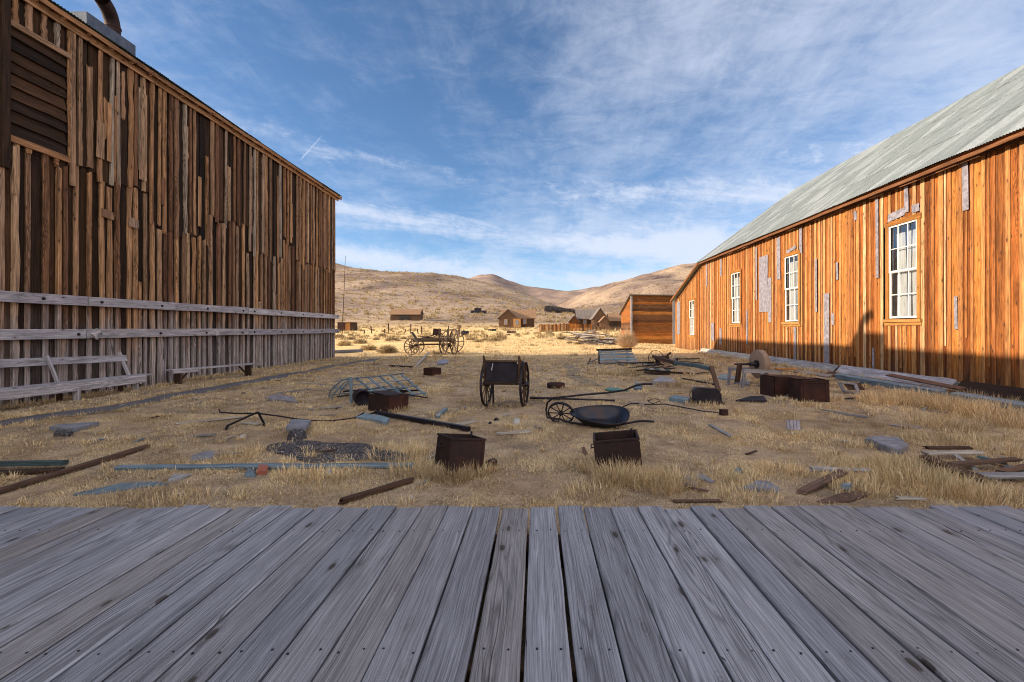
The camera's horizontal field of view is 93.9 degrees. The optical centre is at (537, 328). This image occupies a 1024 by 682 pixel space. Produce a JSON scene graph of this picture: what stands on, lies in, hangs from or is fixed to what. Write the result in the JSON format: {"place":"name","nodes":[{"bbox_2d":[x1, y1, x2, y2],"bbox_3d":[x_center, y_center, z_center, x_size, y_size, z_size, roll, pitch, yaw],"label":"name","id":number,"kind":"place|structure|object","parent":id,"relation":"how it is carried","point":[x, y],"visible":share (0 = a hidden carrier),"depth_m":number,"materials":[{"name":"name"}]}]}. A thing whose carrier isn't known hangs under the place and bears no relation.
{"place":"outdoors","nodes":[
{"label":"outdoors","id":0,"kind":"place"},
{"bbox_2d":[0,359,379,425],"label":"path","id":1,"kind":"structure","parent":0,"point":[131,403],"depth_m":10.90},
{"bbox_2d":[335,349,362,352],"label":"grey beam","id":2,"kind":"structure","parent":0,"point":[349,351],"depth_m":31.12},
{"bbox_2d":[0,263,1023,655],"bbox_3d":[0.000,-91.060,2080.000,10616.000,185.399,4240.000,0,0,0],"label":"ground","id":3,"kind":"structure","parent":0,"point":[670,277],"depth_m":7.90,"materials":[{"name":"plant"}]},
{"bbox_2d":[0,467,64,475],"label":"dark plank","id":4,"kind":"object","parent":3,"relation":"on","point":[33,471],"visible":0.84,"depth_m":5.26,"materials":[{"name":"brown wood"}]},
{"bbox_2d":[0,460,68,466],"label":"plank","id":5,"kind":"object","parent":3,"relation":"on","point":[35,463],"visible":1,"depth_m":5.42,"materials":[{"name":"teal wood"}]},
{"bbox_2d":[53,429,72,436],"bbox_3d":[-7.132,1.582,7.190,0.625,0.100,0.205,0,0,16],"label":"stone","id":6,"kind":"object","parent":3,"relation":"on","point":[62,433],"visible":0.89,"depth_m":7.10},
{"bbox_2d":[49,422,98,431],"bbox_3d":[-7.345,1.548,7.563,0.521,0.073,0.470,0,0,0],"label":"flagstone","id":7,"kind":"object","parent":3,"relation":"on","point":[74,427],"visible":0.97,"depth_m":7.48,"materials":[{"name":"stone"}]},
{"bbox_2d":[0,444,149,493],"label":"wooden pole","id":8,"kind":"object","parent":3,"relation":"on","point":[13,486],"visible":0.99,"depth_m":5.26,"materials":[{"name":"brown wood"}]},
{"bbox_2d":[0,352,151,400],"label":"bench","id":9,"kind":"object","parent":3,"relation":"on","point":[57,387],"visible":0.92,"depth_m":10.57,"materials":[{"name":"grey wood"}]},
{"bbox_2d":[73,481,168,495],"bbox_3d":[-4.156,1.605,4.813,0.739,0.054,0.311,0,0,-31],"label":"board","id":10,"kind":"object","parent":3,"relation":"on","point":[113,488],"visible":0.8,"depth_m":4.76,"materials":[{"name":"blue paint"}]},
{"bbox_2d":[0,0,342,405],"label":"timber barn","id":11,"kind":"structure","parent":3,"relation":"on","point":[156,224],"depth_m":12.97,"materials":[{"name":"brown wood"}]},
{"bbox_2d":[167,474,191,482],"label":"board","id":12,"kind":"object","parent":3,"relation":"on","point":[175,477],"visible":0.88,"depth_m":5.09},
{"bbox_2d":[189,450,225,461],"bbox_3d":[-4.112,1.606,5.985,0.370,0.064,0.423,0,0,-32],"label":"flagstone","id":13,"kind":"object","parent":3,"relation":"on","point":[208,454],"visible":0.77,"depth_m":5.95,"materials":[{"name":"stone"}]},
{"bbox_2d":[175,416,241,424],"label":"board","id":14,"kind":"object","parent":3,"relation":"on","point":[209,420],"visible":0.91,"depth_m":8.18,"materials":[{"name":"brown wood"}]},
{"bbox_2d":[165,363,259,383],"bbox_3d":[-10.144,1.419,15.124,0.308,0.483,2.880,0,0,19],"label":"bench","id":15,"kind":"object","parent":3,"relation":"on","point":[178,372],"visible":0.93,"depth_m":14.42,"materials":[{"name":"grey wood"}]},
{"bbox_2d":[244,469,255,476],"bbox_3d":[-3.152,1.601,5.255,0.116,0.074,0.298,0,0,-26],"label":"concrete lump","id":16,"kind":"object","parent":3,"relation":"on","point":[250,473],"visible":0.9,"depth_m":5.19,"materials":[{"name":"blue paint"}]},
{"bbox_2d":[257,464,267,474],"bbox_3d":[-3.061,1.588,5.334,0.104,0.101,0.299,0,0,-24],"label":"brick","id":17,"kind":"object","parent":3,"relation":"on","point":[261,469],"visible":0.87,"depth_m":5.25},
{"bbox_2d":[114,463,412,470],"bbox_3d":[-3.100,1.572,5.457,3.356,0.053,0.100,0,0,-2],"label":"long plank","id":18,"kind":"object","parent":3,"relation":"on","point":[217,466],"visible":0.84,"depth_m":5.43,"materials":[{"name":"blue paint"}]},
{"bbox_2d":[267,394,297,403],"bbox_3d":[-5.697,1.596,10.733,1.644,0.091,0.498,0,0,38],"label":"tin sheet","id":19,"kind":"object","parent":3,"relation":"on","point":[285,398],"visible":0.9,"depth_m":10.66,"materials":[{"name":"metal"}]},
{"bbox_2d":[218,409,363,429],"bbox_3d":[-4.158,1.477,8.093,2.302,0.263,0.573,0,0,-18],"label":"bent rod stand","id":20,"kind":"object","parent":3,"relation":"on","point":[245,417],"visible":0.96,"depth_m":7.89,"materials":[{"name":"black metal"}]},
{"bbox_2d":[287,429,306,440],"bbox_3d":[-3.495,1.556,6.964,0.266,0.156,0.530,0,0,-22],"label":"rock","id":21,"kind":"object","parent":3,"relation":"on","point":[298,434],"visible":0.92,"depth_m":6.84,"materials":[{"name":"stone"}]},
{"bbox_2d":[286,419,310,430],"bbox_3d":[-3.704,1.489,7.403,0.319,0.080,0.698,0,0,-17],"label":"flagstone","id":22,"kind":"object","parent":21,"relation":"on","point":[304,425],"visible":0.97,"depth_m":7.27,"materials":[{"name":"stone"}]},
{"bbox_2d":[307,406,341,409],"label":"board","id":23,"kind":"object","parent":3,"relation":"on","point":[331,407],"visible":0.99,"depth_m":9.50,"materials":[{"name":"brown wood"}]},
{"bbox_2d":[267,440,412,461],"bbox_3d":[-2.617,1.591,6.190,2.222,0.017,0.975,0,0,36],"label":"gravel patch","id":24,"kind":"object","parent":3,"relation":"on","point":[289,448],"visible":0.84,"depth_m":6.21,"materials":[{"name":"gravel"}]},
{"bbox_2d":[336,340,352,345],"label":"sagebrush","id":25,"kind":"object","parent":3,"relation":"on","point":[344,343],"visible":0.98,"depth_m":41.82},
{"bbox_2d":[336,322,356,330],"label":"tin shed","id":26,"kind":"structure","parent":3,"relation":"on","point":[351,326],"depth_m":99.37,"materials":[{"name":"red metal"}]},
{"bbox_2d":[352,388,369,405],"bbox_3d":[-3.706,1.446,10.098,0.344,0.344,0.328,0,0,-30],"label":"iron drum","id":27,"kind":"object","parent":3,"relation":"on","point":[360,396],"visible":0.88,"depth_m":10.02,"materials":[{"name":"metal"}]},
{"bbox_2d":[360,344,378,350],"bbox_3d":[-12.004,1.287,34.010,1.488,0.580,1.230,0,0,0],"label":"sagebrush","id":28,"kind":"object","parent":3,"relation":"on","point":[368,347],"visible":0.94,"depth_m":33.88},
{"bbox_2d":[355,413,389,424],"bbox_3d":[-2.875,1.579,8.381,1.113,0.067,0.377,0,0,43],"label":"corrugated scrap","id":29,"kind":"object","parent":3,"relation":"on","point":[384,420],"visible":0.86,"depth_m":8.33,"materials":[{"name":"blue paint"}]},
{"bbox_2d":[338,477,414,503],"bbox_3d":[-1.548,1.569,4.655,0.093,0.059,0.845,0,0,38],"label":"wooden pole","id":30,"kind":"object","parent":3,"relation":"on","point":[363,494],"visible":1,"depth_m":4.59,"materials":[{"name":"brown wood"}]},
{"bbox_2d":[328,373,426,402],"bbox_3d":[-3.762,1.366,11.120,1.905,0.634,2.006,0,0,-34],"label":"lattice frame","id":31,"kind":"object","parent":3,"relation":"on","point":[350,382],"visible":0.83,"depth_m":11.15,"materials":[{"name":"blue paint"}]},
{"bbox_2d":[377,344,398,352],"bbox_3d":[-9.538,1.230,30.506,1.540,0.628,1.499,0,0,0],"label":"sagebrush","id":32,"kind":"object","parent":3,"relation":"on","point":[388,349],"visible":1,"depth_m":30.24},
{"bbox_2d":[368,390,408,411],"bbox_3d":[-2.938,1.436,9.431,0.611,0.390,0.512,0,0,33],"label":"iron box","id":33,"kind":"object","parent":3,"relation":"on","point":[385,400],"visible":0.78,"depth_m":9.27,"materials":[{"name":"metal"}]},
{"bbox_2d":[389,309,423,320],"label":"wooden cabin","id":34,"kind":"object","parent":3,"relation":"on","point":[408,314],"visible":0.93,"depth_m":179.50,"materials":[{"name":"wood"}]},
{"bbox_2d":[370,411,470,430],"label":"iron beam","id":35,"kind":"structure","parent":3,"relation":"on","point":[425,421],"depth_m":7.98,"materials":[{"name":"metal"}]},
{"bbox_2d":[423,367,440,375],"bbox_3d":[-3.599,1.477,16.400,0.440,0.270,0.418,0,0,35],"label":"iron box","id":36,"kind":"object","parent":3,"relation":"on","point":[430,371],"visible":0.83,"depth_m":16.26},
{"bbox_2d":[404,328,463,354],"bbox_3d":[-6.361,0.778,29.445,3.466,1.600,2.086,0,0,0],"label":"farm wagon","id":37,"kind":"object","parent":3,"relation":"on","point":[440,339],"visible":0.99,"depth_m":29.11,"materials":[{"name":"brown wood"}]},
{"bbox_2d":[437,359,449,364],"bbox_3d":[-4.372,1.565,22.348,0.579,0.103,2.905,0,0,-9],"label":"tin sheet","id":38,"kind":"object","parent":3,"relation":"on","point":[443,362],"visible":0.94,"depth_m":21.59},
{"bbox_2d":[434,431,485,475],"bbox_3d":[-0.887,1.429,5.448,0.478,0.492,0.482,0,0,-30],"label":"iron box","id":39,"kind":"object","parent":3,"relation":"on","point":[459,450],"visible":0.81,"depth_m":5.29,"materials":[{"name":"metal"}]},
{"bbox_2d":[335,307,620,340],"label":"scrub","id":40,"kind":"object","parent":3,"relation":"on","point":[501,334],"visible":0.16,"depth_m":93.54,"materials":[{"name":"plant"}]},
{"bbox_2d":[469,308,486,313],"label":"ruined hut","id":41,"kind":"object","parent":3,"relation":"on","point":[477,310],"visible":0.9,"depth_m":220.50,"materials":[{"name":"grey wood"}]},
{"bbox_2d":[479,355,529,406],"bbox_3d":[-0.655,1.066,9.850,0.960,1.073,0.920,0,0,9],"label":"hand cart","id":42,"kind":"object","parent":3,"relation":"on","point":[502,372],"visible":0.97,"depth_m":9.50,"materials":[{"name":"wood"}]},
{"bbox_2d":[335,266,680,321],"bbox_3d":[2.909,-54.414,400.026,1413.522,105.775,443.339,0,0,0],"label":"hill scrub","id":43,"kind":"object","parent":3,"relation":"on","point":[452,309],"visible":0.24,"depth_m":308.79,"materials":[{"name":"plant"}]},
{"bbox_2d":[0,505,1023,681],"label":"boardwalk","id":44,"kind":"structure","parent":3,"relation":"on","point":[764,593],"depth_m":2.43,"materials":[{"name":"grey wood"}]},
{"bbox_2d":[496,430,530,434],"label":"board","id":45,"kind":"object","parent":3,"relation":"on","point":[513,432],"visible":0.99,"depth_m":7.23,"materials":[{"name":"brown wood"}]},
{"bbox_2d":[497,309,535,327],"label":"wooden house","id":46,"kind":"structure","parent":3,"relation":"on","point":[507,318],"depth_m":128.90,"materials":[{"name":"wood"}]},
{"bbox_2d":[547,382,564,388],"bbox_3d":[0.499,1.519,12.800,0.480,0.135,0.480,0,0,0],"label":"iron pan","id":47,"kind":"object","parent":3,"relation":"on","point":[551,385],"visible":0.96,"depth_m":12.63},
{"bbox_2d":[544,305,574,313],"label":"dark scrub","id":48,"kind":"object","parent":3,"relation":"on","point":[549,309],"visible":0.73,"depth_m":260.56,"materials":[{"name":"plant"}]},
{"bbox_2d":[539,323,592,331],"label":"picket fence","id":49,"kind":"object","parent":3,"relation":"on","point":[546,327],"visible":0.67,"depth_m":93.36,"materials":[{"name":"brown wood"}]},
{"bbox_2d":[530,396,614,400],"bbox_3d":[0.765,1.543,10.511,1.874,0.084,0.060,0,0,6],"label":"shaft pole","id":50,"kind":"object","parent":3,"relation":"on","point":[533,397],"visible":0.91,"depth_m":10.50,"materials":[{"name":"wood"}]},
{"bbox_2d":[567,315,579,328],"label":"wooden shed","id":51,"kind":"structure","parent":3,"relation":"on","point":[573,319],"depth_m":120.00,"materials":[{"name":"brown"}]},
{"bbox_2d":[562,364,600,385],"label":"trodden path","id":52,"kind":"structure","parent":3,"relation":"on","point":[574,371],"depth_m":15.48,"materials":[{"name":"soil"}]},
{"bbox_2d":[575,309,595,327],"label":"wooden house","id":53,"kind":"structure","parent":3,"relation":"on","point":[582,316],"depth_m":123.14,"materials":[{"name":"grey"}]},
{"bbox_2d":[589,308,607,327],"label":"wooden house","id":54,"kind":"structure","parent":3,"relation":"on","point":[597,315],"depth_m":115.00,"materials":[{"name":"brown"}]},
{"bbox_2d":[545,383,653,428],"bbox_3d":[0.990,1.269,7.814,1.780,0.768,0.606,0,0,7],"label":"wheelbarrow","id":55,"kind":"object","parent":3,"relation":"on","point":[605,416],"visible":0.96,"depth_m":7.99,"materials":[{"name":"black metal"}]},
{"bbox_2d":[598,316,610,328],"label":"wooden shed","id":56,"kind":"structure","parent":3,"relation":"on","point":[604,321],"depth_m":110.50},
{"bbox_2d":[593,326,619,330],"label":"board fence","id":57,"kind":"object","parent":3,"relation":"on","point":[610,328],"visible":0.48,"depth_m":99.98,"materials":[{"name":"brown wood"}]},
{"bbox_2d":[607,313,620,326],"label":"wooden house","id":58,"kind":"structure","parent":3,"relation":"on","point":[614,319],"depth_m":125.60,"materials":[{"name":"wood"}]},
{"bbox_2d":[591,428,641,470],"bbox_3d":[0.912,1.420,5.542,0.585,0.530,0.397,0,0,7],"label":"iron box","id":59,"kind":"object","parent":3,"relation":"on","point":[621,444],"visible":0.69,"depth_m":5.37,"materials":[{"name":"metal"}]},
{"bbox_2d":[596,348,637,365],"bbox_3d":[3.602,1.253,21.359,1.780,0.728,1.277,0,0,0],"label":"wagon bed","id":60,"kind":"object","parent":3,"relation":"on","point":[620,354],"visible":0.94,"depth_m":21.61,"materials":[{"name":"grey wood"}]},
{"bbox_2d":[615,326,638,347],"bbox_3d":[6.748,0.607,35.989,2.214,1.846,2.176,0,0,0],"label":"dry brush","id":61,"kind":"object","parent":3,"relation":"on","point":[625,339],"visible":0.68,"depth_m":35.76,"materials":[{"name":"plant"}]},
{"bbox_2d":[618,294,674,343],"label":"plank shed","id":62,"kind":"structure","parent":3,"relation":"on","point":[648,318],"depth_m":44.98,"materials":[{"name":"brown"}]},
{"bbox_2d":[641,350,672,366],"bbox_3d":[4.869,1.257,19.683,1.403,0.710,0.814,0,0,15],"label":"farm machine","id":63,"kind":"object","parent":3,"relation":"on","point":[665,356],"visible":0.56,"depth_m":19.49,"materials":[{"name":"black metal"}]},
{"bbox_2d":[644,368,669,373],"bbox_3d":[4.160,1.467,16.608,0.912,0.187,0.544,0,0,5],"label":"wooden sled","id":64,"kind":"object","parent":3,"relation":"on","point":[647,369],"visible":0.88,"depth_m":16.42,"materials":[{"name":"grey wood"}]},
{"bbox_2d":[653,377,676,383],"bbox_3d":[3.841,1.547,14.338,0.698,0.092,1.381,0,0,15],"label":"tin sheet","id":65,"kind":"object","parent":3,"relation":"on","point":[659,380],"visible":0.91,"depth_m":13.93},
{"bbox_2d":[651,370,692,374],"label":"broken board","id":66,"kind":"object","parent":3,"relation":"on","point":[670,372],"visible":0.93,"depth_m":16.45,"materials":[{"name":"brown wood"}]},
{"bbox_2d":[669,395,690,403],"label":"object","id":67,"kind":"object","parent":3,"relation":"on","point":[678,399],"visible":0.86,"depth_m":10.38,"materials":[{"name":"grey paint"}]},
{"bbox_2d":[644,404,727,415],"bbox_3d":[2.892,1.544,9.364,0.269,0.120,1.708,0,0,-44],"label":"tamping rod","id":68,"kind":"object","parent":3,"relation":"on","point":[723,412],"visible":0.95,"depth_m":8.91,"materials":[{"name":"black metal"}]},
{"bbox_2d":[652,355,724,404],"bbox_3d":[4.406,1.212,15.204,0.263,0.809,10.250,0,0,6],"label":"wagon tongue","id":69,"kind":"object","parent":3,"relation":"on","point":[711,369],"visible":0.9,"depth_m":11.49,"materials":[{"name":"wood"}]},
{"bbox_2d":[672,499,722,502],"bbox_3d":[1.469,1.582,4.391,0.465,0.023,0.046,0,0,0],"label":"lath","id":70,"kind":"object","parent":3,"relation":"on","point":[697,500],"visible":1,"depth_m":4.37,"materials":[{"name":"brown wood"}]},
{"bbox_2d":[694,473,713,483],"bbox_3d":[1.766,1.603,5.081,0.166,0.066,0.280,0,0,0],"label":"shard","id":71,"kind":"object","parent":3,"relation":"on","point":[709,481],"visible":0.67,"depth_m":5.02,"materials":[{"name":"stone"}]},
{"bbox_2d":[689,387,719,404],"bbox_3d":[3.584,1.438,10.255,0.617,0.365,0.224,0,0,8],"label":"iron tank","id":72,"kind":"object","parent":3,"relation":"on","point":[704,394],"visible":0.91,"depth_m":10.15,"materials":[{"name":"metal"}]},
{"bbox_2d":[708,424,732,436],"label":"board","id":73,"kind":"object","parent":3,"relation":"on","point":[722,431],"visible":0.99,"depth_m":7.46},
{"bbox_2d":[699,348,750,359],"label":"base board","id":74,"kind":"object","parent":3,"relation":"on","point":[731,354],"visible":0.51,"depth_m":26.91,"materials":[{"name":"grey wood"}]},
{"bbox_2d":[717,374,734,379],"bbox_3d":[6.155,1.571,15.463,0.556,0.080,1.663,0,0,25],"label":"blue sheet","id":75,"kind":"object","parent":3,"relation":"on","point":[722,377],"visible":0.66,"depth_m":15.04,"materials":[{"name":"grey paint"}]},
{"bbox_2d":[736,396,766,401],"bbox_3d":[4.612,1.516,10.350,0.660,0.110,0.190,0,0,0],"label":"dark wedge","id":76,"kind":"object","parent":3,"relation":"on","point":[755,398],"visible":1,"depth_m":10.31,"materials":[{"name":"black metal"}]},
{"bbox_2d":[741,480,779,492],"bbox_3d":[2.185,1.591,4.781,0.379,0.089,0.228,0,0,0],"label":"flagstone","id":77,"kind":"object","parent":3,"relation":"on","point":[768,484],"visible":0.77,"depth_m":4.69,"materials":[{"name":"stone"}]},
{"bbox_2d":[727,350,796,387],"bbox_3d":[6.207,1.108,13.357,1.698,1.039,0.846,0,0,-8],"label":"grindstone","id":78,"kind":"object","parent":3,"relation":"on","point":[759,363],"visible":0.9,"depth_m":13.07,"materials":[{"name":"grey stone"}]},
{"bbox_2d":[760,374,802,396],"bbox_3d":[5.885,1.353,11.435,0.803,0.489,0.611,0,0,-8],"label":"iron box","id":79,"kind":"object","parent":3,"relation":"on","point":[772,385],"visible":0.62,"depth_m":11.20,"materials":[{"name":"brown metal"}]},
{"bbox_2d":[786,420,799,429],"bbox_3d":[4.054,1.530,7.572,0.268,0.150,0.159,0,0,0],"label":"corrugated scrap","id":80,"kind":"object","parent":3,"relation":"on","point":[792,425],"visible":0.91,"depth_m":7.57,"materials":[{"name":"metal"}]},
{"bbox_2d":[769,356,838,371],"bbox_3d":[10.712,1.458,20.305,0.338,0.377,6.284,0,0,0],"label":"base board","id":81,"kind":"object","parent":3,"relation":"on","point":[803,363],"visible":0.52,"depth_m":19.21,"materials":[{"name":"wood"}]},
{"bbox_2d":[777,367,832,377],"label":"base board","id":82,"kind":"object","parent":3,"relation":"on","point":[819,374],"visible":0.61,"depth_m":16.44,"materials":[{"name":"grey wood"}]},
{"bbox_2d":[788,377,829,401],"bbox_3d":[6.014,1.356,10.618,0.661,0.527,0.594,0,0,0],"label":"iron box","id":83,"kind":"object","parent":3,"relation":"on","point":[808,389],"visible":0.84,"depth_m":10.35,"materials":[{"name":"metal"}]},
{"bbox_2d":[796,469,847,494],"bbox_3d":[2.899,1.547,4.842,0.872,0.094,0.100,0,0,-34],"label":"plank","id":84,"kind":"object","parent":3,"relation":"on","point":[813,486],"visible":0.97,"depth_m":4.78,"materials":[{"name":"brown wood"}]},
{"bbox_2d":[808,466,871,472],"bbox_3d":[3.358,1.572,5.321,0.649,0.044,0.075,0,0,7],"label":"plank","id":85,"kind":"object","parent":3,"relation":"on","point":[817,468],"visible":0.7,"depth_m":5.31,"materials":[{"name":"wood"}]},
{"bbox_2d":[813,490,870,503],"bbox_3d":[2.865,1.603,4.479,0.712,0.059,0.159,0,0,-27],"label":"board","id":86,"kind":"object","parent":3,"relation":"on","point":[844,497],"visible":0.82,"depth_m":4.47,"materials":[{"name":"brown wood"}]},
{"bbox_2d":[840,483,851,489],"bbox_3d":[3.050,1.556,4.717,0.076,0.060,0.146,0,0,43],"label":"tin scrap","id":87,"kind":"object","parent":3,"relation":"on","point":[844,485],"visible":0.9,"depth_m":4.69,"materials":[{"name":"blue paint"}]},
{"bbox_2d":[670,64,1023,388],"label":"timber hall","id":88,"kind":"structure","parent":3,"relation":"on","point":[902,251],"depth_m":15.39,"materials":[{"name":"brown wood"}]},
{"bbox_2d":[688,298,694,337],"bbox_3d":[11.129,-0.745,34.150,0.279,2.840,1.460,0,0,0],"label":"window","id":89,"kind":"structure","parent":88,"relation":"in","point":[691,319],"depth_m":34.33,"materials":[{"name":"white wood"}]},
{"bbox_2d":[729,269,741,326],"bbox_3d":[11.128,-1.680,26.625,0.276,3.170,1.510,0,0,0],"label":"window","id":90,"kind":"structure","parent":88,"relation":"in","point":[737,281],"depth_m":26.78,"materials":[{"name":"white wood"}]},
{"bbox_2d":[781,250,800,326],"bbox_3d":[11.128,-1.710,20.785,0.276,3.230,1.490,0,0,0],"label":"window","id":91,"kind":"structure","parent":88,"relation":"in","point":[794,267],"depth_m":20.87,"materials":[{"name":"white wood"}]},
{"bbox_2d":[883,212,921,325],"bbox_3d":[11.128,-1.720,14.465,0.276,3.250,1.490,0,0,0],"label":"window","id":92,"kind":"structure","parent":88,"relation":"in","point":[908,248],"depth_m":14.52,"materials":[{"name":"white wood"}]},
{"bbox_2d":[838,382,864,393],"bbox_3d":[7.727,1.446,11.707,0.561,0.245,0.423,0,0,0],"label":"broken crate","id":93,"kind":"object","parent":3,"relation":"on","point":[856,387],"visible":0.98,"depth_m":11.73,"materials":[{"name":"grey wood"}]},
{"bbox_2d":[865,436,908,454],"bbox_3d":[4.699,1.571,6.395,0.454,0.132,0.816,0,0,22],"label":"flagstone","id":94,"kind":"object","parent":3,"relation":"on","point":[885,443],"visible":0.84,"depth_m":6.31,"materials":[{"name":"stone"}]},
{"bbox_2d":[835,373,948,395],"bbox_3d":[9.502,1.507,13.155,0.200,0.197,4.188,0,0,1],"label":"base board","id":95,"kind":"object","parent":3,"relation":"on","point":[869,381],"visible":0.79,"depth_m":12.93,"materials":[{"name":"blue paint"}]},
{"bbox_2d":[836,365,956,388],"bbox_3d":[10.661,1.468,14.658,0.367,0.373,4.772,0,0,1],"label":"base board","id":96,"kind":"object","parent":3,"relation":"on","point":[868,372],"visible":0.55,"depth_m":14.56,"materials":[{"name":"grey wood"}]},
{"bbox_2d":[826,371,985,395],"bbox_3d":[9.877,1.534,13.505,0.314,0.131,6.082,0,0,1],"label":"base board","id":97,"kind":"object","parent":3,"relation":"on","point":[948,391],"visible":0.17,"depth_m":12.89,"materials":[{"name":"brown wood"}]},
{"bbox_2d":[886,374,965,390],"bbox_3d":[10.174,1.386,12.655,0.169,0.152,2.789,0,0,5],"label":"base board","id":98,"kind":"object","parent":97,"relation":"on","point":[944,385],"visible":1,"depth_m":12.38,"materials":[{"name":"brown wood"}]},
{"bbox_2d":[892,496,926,500],"bbox_3d":[3.466,1.583,4.455,0.282,0.022,0.055,0,0,3],"label":"lath","id":99,"kind":"object","parent":3,"relation":"on","point":[909,498],"visible":1,"depth_m":4.43,"materials":[{"name":"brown wood"}]},
{"bbox_2d":[917,454,990,484],"bbox_3d":[4.537,1.540,5.243,0.131,0.122,0.797,0,0,0],"label":"board","id":100,"kind":"object","parent":3,"relation":"on","point":[927,457],"visible":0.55,"depth_m":5.24,"materials":[{"name":"brown wood"}]},
{"bbox_2d":[952,454,978,470],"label":"board","id":101,"kind":"object","parent":3,"relation":"on","point":[959,457],"visible":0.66,"depth_m":5.57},
{"bbox_2d":[948,457,1023,465],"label":"board","id":102,"kind":"object","parent":101,"relation":"on","point":[986,461],"visible":0.92,"depth_m":5.43,"materials":[{"name":"brown wood"}]},
{"bbox_2d":[950,391,1023,408],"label":"base board","id":103,"kind":"object","parent":3,"relation":"on","point":[1018,403],"visible":0.5,"depth_m":9.89,"materials":[{"name":"blue paint"}]},
{"bbox_2d":[958,381,1023,401],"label":"base board","id":104,"kind":"object","parent":3,"relation":"on","point":[1009,392],"visible":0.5,"depth_m":11.10,"materials":[{"name":"brown wood"}]},
{"bbox_2d":[977,455,1007,464],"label":"board","id":105,"kind":"object","parent":3,"relation":"on","point":[982,457],"visible":0.46,"depth_m":5.71,"materials":[{"name":"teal wood"}]},
{"bbox_2d":[920,450,984,454],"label":"board","id":106,"kind":"object","parent":105,"relation":"on","point":[964,452],"visible":0.95,"depth_m":5.81,"materials":[{"name":"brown wood"}]},
{"bbox_2d":[923,446,972,449],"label":"board","id":107,"kind":"object","parent":106,"relation":"on","point":[948,447],"visible":1,"depth_m":5.91,"materials":[{"name":"brown wood"}]},
{"bbox_2d":[976,472,1023,478],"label":"board","id":108,"kind":"object","parent":3,"relation":"on","point":[1005,475],"visible":0.91,"depth_m":4.93,"materials":[{"name":"wood"}]},
{"bbox_2d":[995,464,1023,471],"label":"board","id":109,"kind":"object","parent":108,"relation":"on","point":[1015,468],"visible":0.94,"depth_m":5.09,"materials":[{"name":"brown wood"}]},
{"bbox_2d":[52,0,1023,290],"label":"sky","id":110,"kind":"structure","parent":0,"point":[564,145],"materials":[{"name":"blue"}]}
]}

